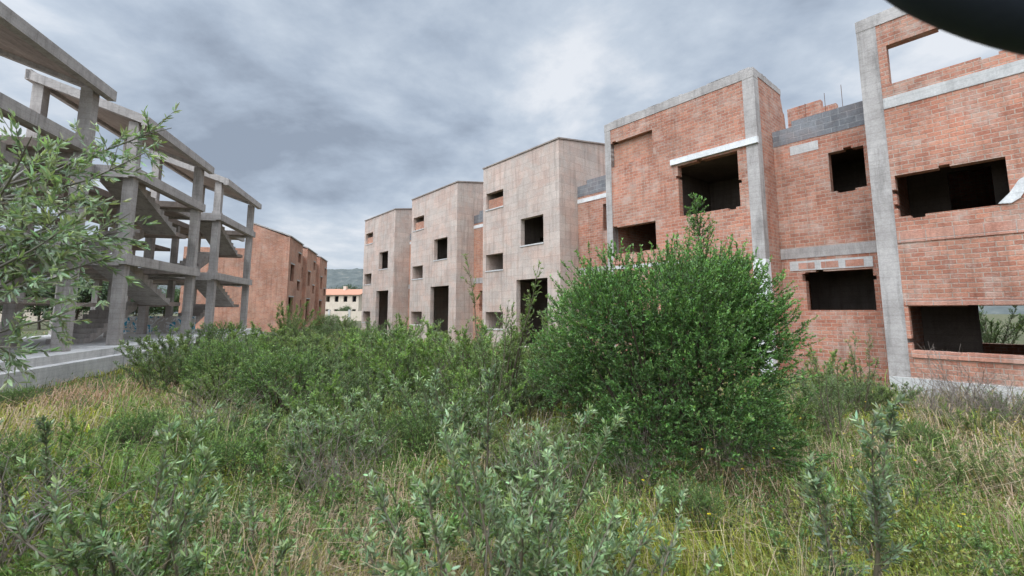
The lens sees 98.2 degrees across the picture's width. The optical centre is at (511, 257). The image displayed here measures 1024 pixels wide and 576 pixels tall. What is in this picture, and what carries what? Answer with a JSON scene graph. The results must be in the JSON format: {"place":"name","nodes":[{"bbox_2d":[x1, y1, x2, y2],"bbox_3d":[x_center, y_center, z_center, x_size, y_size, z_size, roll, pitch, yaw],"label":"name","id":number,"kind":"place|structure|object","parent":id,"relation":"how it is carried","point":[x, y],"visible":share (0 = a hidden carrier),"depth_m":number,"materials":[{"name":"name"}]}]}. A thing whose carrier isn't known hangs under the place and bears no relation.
{"place":"outdoors","nodes":[
{"label":"outdoors","id":0,"kind":"place"},
{"bbox_2d":[0,0,1000,268],"label":"sky","id":1,"kind":"structure","parent":0,"point":[334,116],"materials":[{"name":"grey"}]},
{"bbox_2d":[0,314,1023,575],"bbox_3d":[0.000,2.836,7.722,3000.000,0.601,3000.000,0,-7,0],"label":"ground","id":2,"kind":"structure","parent":0,"point":[786,514],"depth_m":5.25,"materials":[{"name":"green plant"}]},
{"bbox_2d":[0,425,56,479],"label":"shrub","id":3,"kind":"object","parent":2,"relation":"on","point":[11,444],"visible":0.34,"depth_m":5.07,"materials":[{"name":"green plant"}]},
{"bbox_2d":[0,414,66,551],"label":"olive sapling","id":4,"kind":"object","parent":2,"relation":"on","point":[44,436],"visible":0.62,"depth_m":3.31,"materials":[{"name":"green plant"}]},
{"bbox_2d":[0,440,118,496],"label":"shrub","id":5,"kind":"object","parent":2,"relation":"on","point":[59,460],"visible":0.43,"depth_m":4.68,"materials":[{"name":"green plant"}]},
{"bbox_2d":[0,92,122,391],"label":"slabs and stairs","id":6,"kind":"structure","parent":2,"relation":"on","point":[76,362],"depth_m":13.51,"materials":[{"name":"concrete"}]},
{"bbox_2d":[49,87,99,351],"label":"columns","id":7,"kind":"structure","parent":6,"relation":"on","point":[88,105],"depth_m":15.00,"materials":[{"name":"concrete"}]},
{"bbox_2d":[0,1,116,101],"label":"pitched roof","id":8,"kind":"structure","parent":7,"relation":"on","point":[24,42],"depth_m":14.01,"materials":[{"name":"concrete"}]},
{"bbox_2d":[55,412,119,462],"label":"shrub","id":9,"kind":"object","parent":2,"relation":"on","point":[72,430],"visible":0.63,"depth_m":5.41,"materials":[{"name":"green plant"}]},
{"bbox_2d":[0,408,180,573],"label":"dead bush","id":10,"kind":"object","parent":2,"relation":"on","point":[17,547],"visible":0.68,"depth_m":2.91,"materials":[{"name":"grey plant"}]},
{"bbox_2d":[0,103,181,392],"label":"olive tree","id":11,"kind":"object","parent":2,"relation":"on","point":[62,232],"visible":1,"depth_m":2.88,"materials":[{"name":"green plant"}]},
{"bbox_2d":[0,164,215,366],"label":"slabs and stairs","id":12,"kind":"structure","parent":2,"relation":"on","point":[86,335],"depth_m":20.17,"materials":[{"name":"concrete"}]},
{"bbox_2d":[0,83,204,346],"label":"columns","id":13,"kind":"structure","parent":12,"relation":"on","point":[118,285],"depth_m":17.73,"materials":[{"name":"concrete"}]},
{"bbox_2d":[24,69,214,173],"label":"pitched roof","id":14,"kind":"structure","parent":13,"relation":"on","point":[112,117],"depth_m":19.47,"materials":[{"name":"concrete"}]},
{"bbox_2d":[51,440,171,512],"bbox_3d":[-3.841,2.069,4.177,0.790,0.719,0.791,-2,-7,16],"label":"olive sapling","id":15,"kind":"object","parent":2,"relation":"on","point":[130,454],"visible":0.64,"depth_m":4.19,"materials":[{"name":"green plant"}]},
{"bbox_2d":[0,402,230,575],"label":"olive sapling","id":16,"kind":"object","parent":2,"relation":"on","point":[71,554],"visible":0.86,"depth_m":2.44,"materials":[{"name":"green plant"}]},
{"bbox_2d":[99,403,173,458],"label":"shrub","id":17,"kind":"object","parent":2,"relation":"on","point":[132,420],"visible":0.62,"depth_m":6.07,"materials":[{"name":"green plant"}]},
{"bbox_2d":[31,210,264,342],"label":"slabs and stairs","id":18,"kind":"structure","parent":2,"relation":"on","point":[228,250],"depth_m":28.43,"materials":[{"name":"concrete"}]},
{"bbox_2d":[48,316,195,334],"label":"wall","id":19,"kind":"structure","parent":18,"relation":"on","point":[163,324],"depth_m":25.86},
{"bbox_2d":[50,158,254,334],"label":"columns","id":20,"kind":"structure","parent":18,"relation":"on","point":[142,320],"depth_m":26.58,"materials":[{"name":"concrete"}]},
{"bbox_2d":[148,150,261,208],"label":"pitched roof","id":21,"kind":"structure","parent":20,"relation":"on","point":[231,188],"depth_m":28.50,"materials":[{"name":"concrete"}]},
{"bbox_2d":[109,467,214,546],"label":"olive sapling","id":22,"kind":"object","parent":2,"relation":"on","point":[170,489],"visible":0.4,"depth_m":3.37,"materials":[{"name":"green plant"}]},
{"bbox_2d":[112,337,221,393],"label":"shrub","id":23,"kind":"object","parent":2,"relation":"on","point":[180,368],"visible":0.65,"depth_m":10.90,"materials":[{"name":"green plant"}]},
{"bbox_2d":[129,321,226,368],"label":"shrub","id":24,"kind":"object","parent":2,"relation":"on","point":[161,343],"visible":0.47,"depth_m":14.60,"materials":[{"name":"green plant"}]},
{"bbox_2d":[118,326,261,390],"bbox_3d":[-8.294,2.641,11.590,3.240,1.696,2.333,3,-7,-23],"label":"shrub","id":25,"kind":"object","parent":2,"relation":"on","point":[183,343],"visible":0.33,"depth_m":11.30,"materials":[{"name":"green plant"}]},
{"bbox_2d":[93,469,298,575],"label":"olive sapling","id":26,"kind":"object","parent":2,"relation":"on","point":[168,538],"visible":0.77,"depth_m":2.43,"materials":[{"name":"green plant"}]},
{"bbox_2d":[150,412,249,473],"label":"shrub","id":27,"kind":"object","parent":2,"relation":"on","point":[179,447],"visible":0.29,"depth_m":5.25,"materials":[{"name":"green plant"}]},
{"bbox_2d":[148,351,264,412],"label":"shrub","id":28,"kind":"object","parent":2,"relation":"on","point":[209,380],"visible":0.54,"depth_m":8.49,"materials":[{"name":"green plant"}]},
{"bbox_2d":[152,394,281,450],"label":"shrub","id":29,"kind":"object","parent":2,"relation":"on","point":[270,418],"visible":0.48,"depth_m":5.79,"materials":[{"name":"green plant"}]},
{"bbox_2d":[176,332,279,401],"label":"shrub","id":30,"kind":"object","parent":2,"relation":"on","point":[198,360],"visible":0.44,"depth_m":9.94,"materials":[{"name":"green plant"}]},
{"bbox_2d":[185,425,276,493],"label":"shrub","id":31,"kind":"object","parent":2,"relation":"on","point":[216,448],"visible":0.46,"depth_m":4.60,"materials":[{"name":"green plant"}]},
{"bbox_2d":[178,224,302,331],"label":"walls","id":32,"kind":"structure","parent":2,"relation":"on","point":[274,255],"depth_m":42.81,"materials":[{"name":"orange brick"}]},
{"bbox_2d":[212,394,315,460],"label":"shrub","id":33,"kind":"object","parent":2,"relation":"on","point":[271,431],"visible":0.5,"depth_m":5.98,"materials":[{"name":"green plant"}]},
{"bbox_2d":[209,490,330,575],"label":"olive sapling","id":34,"kind":"object","parent":2,"relation":"on","point":[281,503],"visible":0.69,"depth_m":2.77,"materials":[{"name":"green plant"}]},
{"bbox_2d":[221,341,331,424],"bbox_3d":[-4.382,2.371,8.420,1.835,1.514,1.879,3,-7,-20],"label":"shrub","id":35,"kind":"object","parent":2,"relation":"on","point":[253,382],"visible":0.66,"depth_m":8.12,"materials":[{"name":"green plant"}]},
{"bbox_2d":[236,426,330,487],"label":"olive sapling","id":36,"kind":"object","parent":2,"relation":"on","point":[257,458],"visible":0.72,"depth_m":4.45,"materials":[{"name":"green plant"}]},
{"bbox_2d":[225,334,357,392],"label":"shrub","id":37,"kind":"object","parent":2,"relation":"on","point":[331,361],"visible":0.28,"depth_m":9.72,"materials":[{"name":"green plant"}]},
{"bbox_2d":[267,365,345,441],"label":"shrub","id":38,"kind":"object","parent":2,"relation":"on","point":[314,394],"visible":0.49,"depth_m":6.72,"materials":[{"name":"green plant"}]},
{"bbox_2d":[300,248,316,327],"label":"walls","id":39,"kind":"structure","parent":2,"relation":"on","point":[309,278],"depth_m":54.20,"materials":[{"name":"orange brick"}]},
{"bbox_2d":[264,355,374,428],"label":"shrub","id":40,"kind":"object","parent":2,"relation":"on","point":[345,380],"visible":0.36,"depth_m":7.76,"materials":[{"name":"green plant"}]},
{"bbox_2d":[314,257,326,324],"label":"walls","id":41,"kind":"structure","parent":2,"relation":"on","point":[321,263],"depth_m":62.77,"materials":[{"name":"orange brick"}]},
{"bbox_2d":[271,327,386,377],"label":"shrub","id":42,"kind":"object","parent":2,"relation":"on","point":[324,351],"visible":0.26,"depth_m":11.39,"materials":[{"name":"green plant"}]},
{"bbox_2d":[275,385,383,499],"bbox_3d":[-2.064,1.847,4.417,1.163,1.050,1.121,-3,-7,21],"label":"olive sapling","id":43,"kind":"object","parent":2,"relation":"on","point":[293,424],"visible":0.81,"depth_m":4.44,"materials":[{"name":"green plant"}]},
{"bbox_2d":[265,419,400,514],"bbox_3d":[-1.546,1.844,3.919,1.142,0.894,1.367,2,-7,-20],"label":"shrub","id":44,"kind":"object","parent":2,"relation":"on","point":[327,468],"visible":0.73,"depth_m":3.92,"materials":[{"name":"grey plant"}]},
{"bbox_2d":[268,411,406,474],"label":"shrub","id":45,"kind":"object","parent":2,"relation":"on","point":[363,428],"visible":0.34,"depth_m":5.21,"materials":[{"name":"green plant"}]},
{"bbox_2d":[325,286,362,310],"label":"cream villa","id":46,"kind":"object","parent":2,"relation":"on","point":[341,298],"visible":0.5,"depth_m":102.98,"materials":[{"name":"beige paint"}]},
{"bbox_2d":[304,472,387,542],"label":"olive sapling","id":47,"kind":"object","parent":2,"relation":"on","point":[332,498],"visible":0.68,"depth_m":3.36,"materials":[{"name":"green plant"}]},
{"bbox_2d":[307,387,415,473],"bbox_3d":[-1.858,2.054,5.260,1.368,0.974,1.409,-3,-7,21],"label":"olive sapling","id":48,"kind":"object","parent":2,"relation":"on","point":[372,422],"visible":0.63,"depth_m":5.17,"materials":[{"name":"green plant"}]},
{"bbox_2d":[313,375,424,448],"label":"shrub","id":49,"kind":"object","parent":2,"relation":"on","point":[383,412],"visible":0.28,"depth_m":6.30,"materials":[{"name":"green plant"}]},
{"bbox_2d":[320,359,428,424],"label":"shrub","id":50,"kind":"object","parent":2,"relation":"on","point":[326,377],"visible":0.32,"depth_m":7.75,"materials":[{"name":"green plant"}]},
{"bbox_2d":[338,326,419,402],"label":"shrub","id":51,"kind":"object","parent":2,"relation":"on","point":[355,362],"visible":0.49,"depth_m":8.77,"materials":[{"name":"green plant"}]},
{"bbox_2d":[327,503,433,575],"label":"olive sapling","id":52,"kind":"object","parent":2,"relation":"on","point":[346,553],"visible":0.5,"depth_m":2.81,"materials":[{"name":"green plant"}]},
{"bbox_2d":[361,209,411,335],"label":"walls","id":53,"kind":"structure","parent":2,"relation":"on","point":[385,295],"depth_m":35.59,"materials":[{"name":"concrete"}]},
{"bbox_2d":[351,324,438,403],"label":"shrub","id":54,"kind":"object","parent":2,"relation":"on","point":[403,369],"visible":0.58,"depth_m":8.22,"materials":[{"name":"green plant"}]},
{"bbox_2d":[378,401,457,470],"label":"shrub","id":55,"kind":"object","parent":2,"relation":"on","point":[411,429],"visible":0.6,"depth_m":5.22,"materials":[{"name":"green plant"}]},
{"bbox_2d":[365,456,494,569],"bbox_3d":[-0.544,1.752,3.000,0.839,0.764,0.840,1,-7,-11],"label":"olive sapling","id":56,"kind":"object","parent":2,"relation":"on","point":[455,520],"visible":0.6,"depth_m":2.88,"materials":[{"name":"green plant"}]},
{"bbox_2d":[378,369,482,434],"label":"shrub","id":57,"kind":"object","parent":2,"relation":"on","point":[442,383],"visible":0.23,"depth_m":6.85,"materials":[{"name":"green plant"}]},
{"bbox_2d":[367,325,499,402],"bbox_3d":[-1.570,2.284,9.427,2.510,1.712,2.675,-4,-8,32],"label":"shrub","id":58,"kind":"object","parent":2,"relation":"on","point":[371,337],"visible":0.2,"depth_m":9.13,"materials":[{"name":"green plant"}]},
{"bbox_2d":[387,371,491,451],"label":"olive sapling","id":59,"kind":"object","parent":2,"relation":"on","point":[470,401],"visible":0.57,"depth_m":5.41,"materials":[{"name":"green plant"}]},
{"bbox_2d":[409,182,482,343],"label":"walls","id":60,"kind":"structure","parent":2,"relation":"on","point":[450,212],"depth_m":29.11,"materials":[{"name":"concrete"}]},
{"bbox_2d":[425,363,501,514],"bbox_3d":[-0.442,1.623,4.003,0.696,1.375,0.592,1,-7,-9],"label":"olive sapling","id":61,"kind":"object","parent":2,"relation":"on","point":[454,409],"visible":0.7,"depth_m":3.90,"materials":[{"name":"green plant"}]},
{"bbox_2d":[413,319,519,421],"bbox_3d":[-0.758,1.939,7.468,1.623,1.865,1.402,4,-8,-29],"label":"shrub","id":62,"kind":"object","parent":2,"relation":"on","point":[439,349],"visible":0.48,"depth_m":7.57,"materials":[{"name":"green plant"}]},
{"bbox_2d":[473,210,482,340],"bbox_3d":[1.117,1.213,29.611,7.225,9.900,2.957,6,-9,-40],"label":"recessed bay","id":63,"kind":"object","parent":2,"relation":"on","point":[478,250],"visible":0.22,"depth_m":27.94,"materials":[{"name":"red brick"}]},
{"bbox_2d":[453,301,512,435],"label":"sapling","id":64,"kind":"object","parent":2,"relation":"on","point":[481,350],"visible":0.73,"depth_m":6.35,"materials":[{"name":"green plant"}]},
{"bbox_2d":[352,448,621,575],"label":"olive sapling","id":65,"kind":"object","parent":2,"relation":"on","point":[429,503],"visible":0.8,"depth_m":2.40,"materials":[{"name":"green plant"}]},
{"bbox_2d":[449,365,527,450],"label":"shrub","id":66,"kind":"object","parent":2,"relation":"on","point":[497,401],"visible":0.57,"depth_m":5.81,"materials":[{"name":"green plant"}]},
{"bbox_2d":[461,254,543,430],"bbox_3d":[-0.146,1.334,7.113,1.421,2.885,1.024,-1,-7,9],"label":"sapling","id":67,"kind":"object","parent":2,"relation":"on","point":[515,348],"visible":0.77,"depth_m":7.07,"materials":[{"name":"green plant"}]},
{"bbox_2d":[381,409,629,575],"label":"olive sapling","id":68,"kind":"object","parent":2,"relation":"on","point":[537,544],"visible":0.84,"depth_m":2.49,"materials":[{"name":"green plant"}]},
{"bbox_2d":[448,326,567,409],"bbox_3d":[-0.120,2.150,8.487,2.374,1.726,3.297,0,-7,1],"label":"shrub","id":69,"kind":"object","parent":2,"relation":"on","point":[528,389],"visible":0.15,"depth_m":8.05,"materials":[{"name":"green plant"}]},
{"bbox_2d":[459,415,572,483],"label":"shrub","id":70,"kind":"object","parent":2,"relation":"on","point":[556,429],"visible":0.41,"depth_m":4.74,"materials":[{"name":"green plant"}]},
{"bbox_2d":[467,347,572,426],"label":"shrub","id":71,"kind":"object","parent":2,"relation":"on","point":[536,397],"visible":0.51,"depth_m":7.10,"materials":[{"name":"green plant"}]},
{"bbox_2d":[482,139,604,348],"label":"walls","id":72,"kind":"structure","parent":2,"relation":"on","point":[545,181],"depth_m":22.86,"materials":[{"name":"concrete"}]},
{"bbox_2d":[482,137,604,345],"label":"floors","id":73,"kind":"structure","parent":72,"relation":"attached to","point":[533,230],"depth_m":25.41,"materials":[{"name":"grey concrete"}]},
{"bbox_2d":[486,401,628,547],"bbox_3d":[0.127,1.694,3.525,1.187,1.111,1.232,5,-8,-36],"label":"olive sapling","id":74,"kind":"object","parent":2,"relation":"on","point":[515,443],"visible":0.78,"depth_m":3.51,"materials":[{"name":"green plant"}]},
{"bbox_2d":[529,328,653,418],"bbox_3d":[1.425,2.046,7.647,2.296,1.670,3.189,-3,-7,26],"label":"shrub","id":75,"kind":"object","parent":2,"relation":"on","point":[562,368],"visible":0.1,"depth_m":7.57,"materials":[{"name":"green plant"}]},
{"bbox_2d":[577,175,607,352],"bbox_3d":[6.814,0.421,22.871,7.225,9.900,2.957,6,-9,-40],"label":"recessed bay","id":76,"kind":"object","parent":2,"relation":"on","point":[592,216],"visible":0.24,"depth_m":21.08,"materials":[{"name":"brick"}]},
{"bbox_2d":[494,478,721,575],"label":"olive sapling","id":77,"kind":"object","parent":2,"relation":"on","point":[633,548],"visible":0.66,"depth_m":2.41,"materials":[{"name":"green plant"}]},
{"bbox_2d":[558,495,673,575],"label":"olive sapling","id":78,"kind":"object","parent":2,"relation":"on","point":[631,528],"visible":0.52,"depth_m":2.85,"materials":[{"name":"green plant"}]},
{"bbox_2d":[523,192,837,501],"bbox_3d":[1.949,0.942,5.787,3.592,3.742,3.636,0,-7,0],"label":"mastic bush","id":79,"kind":"object","parent":2,"relation":"on","point":[740,318],"visible":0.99,"depth_m":5.03,"materials":[{"name":"green plant"}]},
{"bbox_2d":[653,472,735,546],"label":"shrub","id":80,"kind":"object","parent":2,"relation":"on","point":[704,499],"visible":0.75,"depth_m":3.65,"materials":[{"name":"green plant"}]},
{"bbox_2d":[610,78,811,377],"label":"walls","id":81,"kind":"structure","parent":2,"relation":"on","point":[647,199],"depth_m":16.24,"materials":[{"name":"brick"}]},
{"bbox_2d":[604,67,780,376],"bbox_3d":[6.859,-0.676,17.069,2.450,10.726,6.142,6,-9,-40],"label":"frame","id":82,"kind":"object","parent":81,"relation":"attached to","point":[636,148],"visible":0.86,"depth_m":15.01,"materials":[{"name":"concrete"}]},
{"bbox_2d":[680,153,751,365],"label":"floors","id":83,"kind":"structure","parent":81,"relation":"attached to","point":[715,182],"depth_m":18.04,"materials":[{"name":"grey concrete"}]},
{"bbox_2d":[761,387,860,434],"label":"shrub","id":84,"kind":"object","parent":2,"relation":"on","point":[809,410],"visible":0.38,"depth_m":6.82,"materials":[{"name":"green plant"}]},
{"bbox_2d":[761,508,865,575],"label":"olive sapling","id":85,"kind":"object","parent":2,"relation":"on","point":[768,525],"visible":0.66,"depth_m":2.94,"materials":[{"name":"green plant"}]},
{"bbox_2d":[767,366,871,423],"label":"shrub","id":86,"kind":"object","parent":2,"relation":"on","point":[804,392],"visible":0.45,"depth_m":7.60,"materials":[{"name":"green plant"}]},
{"bbox_2d":[796,354,851,445],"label":"sapling","id":87,"kind":"object","parent":2,"relation":"on","point":[840,407],"visible":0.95,"depth_m":6.45,"materials":[{"name":"green plant"}]},
{"bbox_2d":[772,89,889,386],"bbox_3d":[12.511,-0.594,16.156,7.226,10.350,2.957,6,-9,-40],"label":"recessed bay","id":88,"kind":"object","parent":2,"relation":"on","point":[827,235],"visible":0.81,"depth_m":14.06,"materials":[{"name":"brick"}]},
{"bbox_2d":[789,363,897,412],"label":"shrub","id":89,"kind":"object","parent":2,"relation":"on","point":[887,392],"visible":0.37,"depth_m":8.59,"materials":[{"name":"green plant"}]},
{"bbox_2d":[789,392,916,575],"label":"olive sapling","id":90,"kind":"object","parent":2,"relation":"on","point":[878,518],"visible":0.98,"depth_m":2.60,"materials":[{"name":"green plant"}]},
{"bbox_2d":[829,328,878,419],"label":"sapling","id":91,"kind":"object","parent":2,"relation":"on","point":[853,369],"visible":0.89,"depth_m":7.99,"materials":[{"name":"green plant"}]},
{"bbox_2d":[795,464,934,560],"bbox_3d":[2.624,1.914,3.393,0.790,0.719,0.791,-4,-8,28],"label":"olive sapling","id":92,"kind":"object","parent":2,"relation":"on","point":[830,480],"visible":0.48,"depth_m":3.39,"materials":[{"name":"green plant"}]},
{"bbox_2d":[840,375,923,421],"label":"shrub","id":93,"kind":"object","parent":2,"relation":"on","point":[882,393],"visible":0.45,"depth_m":8.37,"materials":[{"name":"green plant"}]},
{"bbox_2d":[884,417,952,462],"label":"shrub","id":94,"kind":"object","parent":2,"relation":"on","point":[907,427],"visible":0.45,"depth_m":5.87,"materials":[{"name":"green plant"}]},
{"bbox_2d":[887,375,999,428],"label":"dead bush","id":95,"kind":"object","parent":2,"relation":"on","point":[934,402],"visible":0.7,"depth_m":7.64,"materials":[{"name":"grey plant"}]},
{"bbox_2d":[875,14,1023,386],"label":"walls","id":96,"kind":"structure","parent":2,"relation":"on","point":[977,124],"depth_m":10.82,"materials":[{"name":"brick"}]},
{"bbox_2d":[855,7,1023,404],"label":"frame","id":97,"kind":"object","parent":96,"relation":"attached to","point":[887,236],"visible":0.66,"depth_m":11.44,"materials":[{"name":"concrete"}]},
{"bbox_2d":[907,159,1009,352],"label":"floors","id":98,"kind":"structure","parent":96,"relation":"attached to","point":[950,328],"depth_m":13.20,"materials":[{"name":"grey concrete"}]},
{"bbox_2d":[879,343,1023,415],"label":"dead bush","id":99,"kind":"object","parent":2,"relation":"on","point":[945,392],"visible":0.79,"depth_m":8.77,"materials":[{"name":"grey plant"}]},
{"bbox_2d":[899,432,1023,497],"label":"shrub","id":100,"kind":"object","parent":2,"relation":"on","point":[938,475],"visible":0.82,"depth_m":4.70,"materials":[{"name":"green plant"}]},
{"bbox_2d":[919,403,1012,435],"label":"shrub","id":101,"kind":"object","parent":2,"relation":"on","point":[975,415],"visible":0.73,"depth_m":7.08,"materials":[{"name":"green plant"}]},
{"bbox_2d":[917,516,1015,575],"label":"olive sapling","id":102,"kind":"object","parent":2,"relation":"on","point":[1006,553],"visible":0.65,"depth_m":3.14,"materials":[{"name":"green plant"}]},
{"bbox_2d":[940,363,1023,429],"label":"dead bush","id":103,"kind":"object","parent":2,"relation":"on","point":[997,406],"visible":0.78,"depth_m":7.73,"materials":[{"name":"grey plant"}]},
{"bbox_2d":[978,305,1023,343],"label":"shrub","id":104,"kind":"object","parent":2,"relation":"on","point":[987,337],"visible":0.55,"depth_m":18.40,"materials":[{"name":"green plant"}]},
{"bbox_2d":[3,268,1023,313],"bbox_3d":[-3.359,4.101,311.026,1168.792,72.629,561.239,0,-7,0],"label":"hills","id":105,"kind":"structure","parent":0,"point":[340,277],"depth_m":384.01,"materials":[{"name":"green plant"}]},
{"bbox_2d":[885,0,1023,55],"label":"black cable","id":106,"kind":"object","parent":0,"point":[997,24],"visible":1,"depth_m":0.62,"materials":[{"name":"rubber"}]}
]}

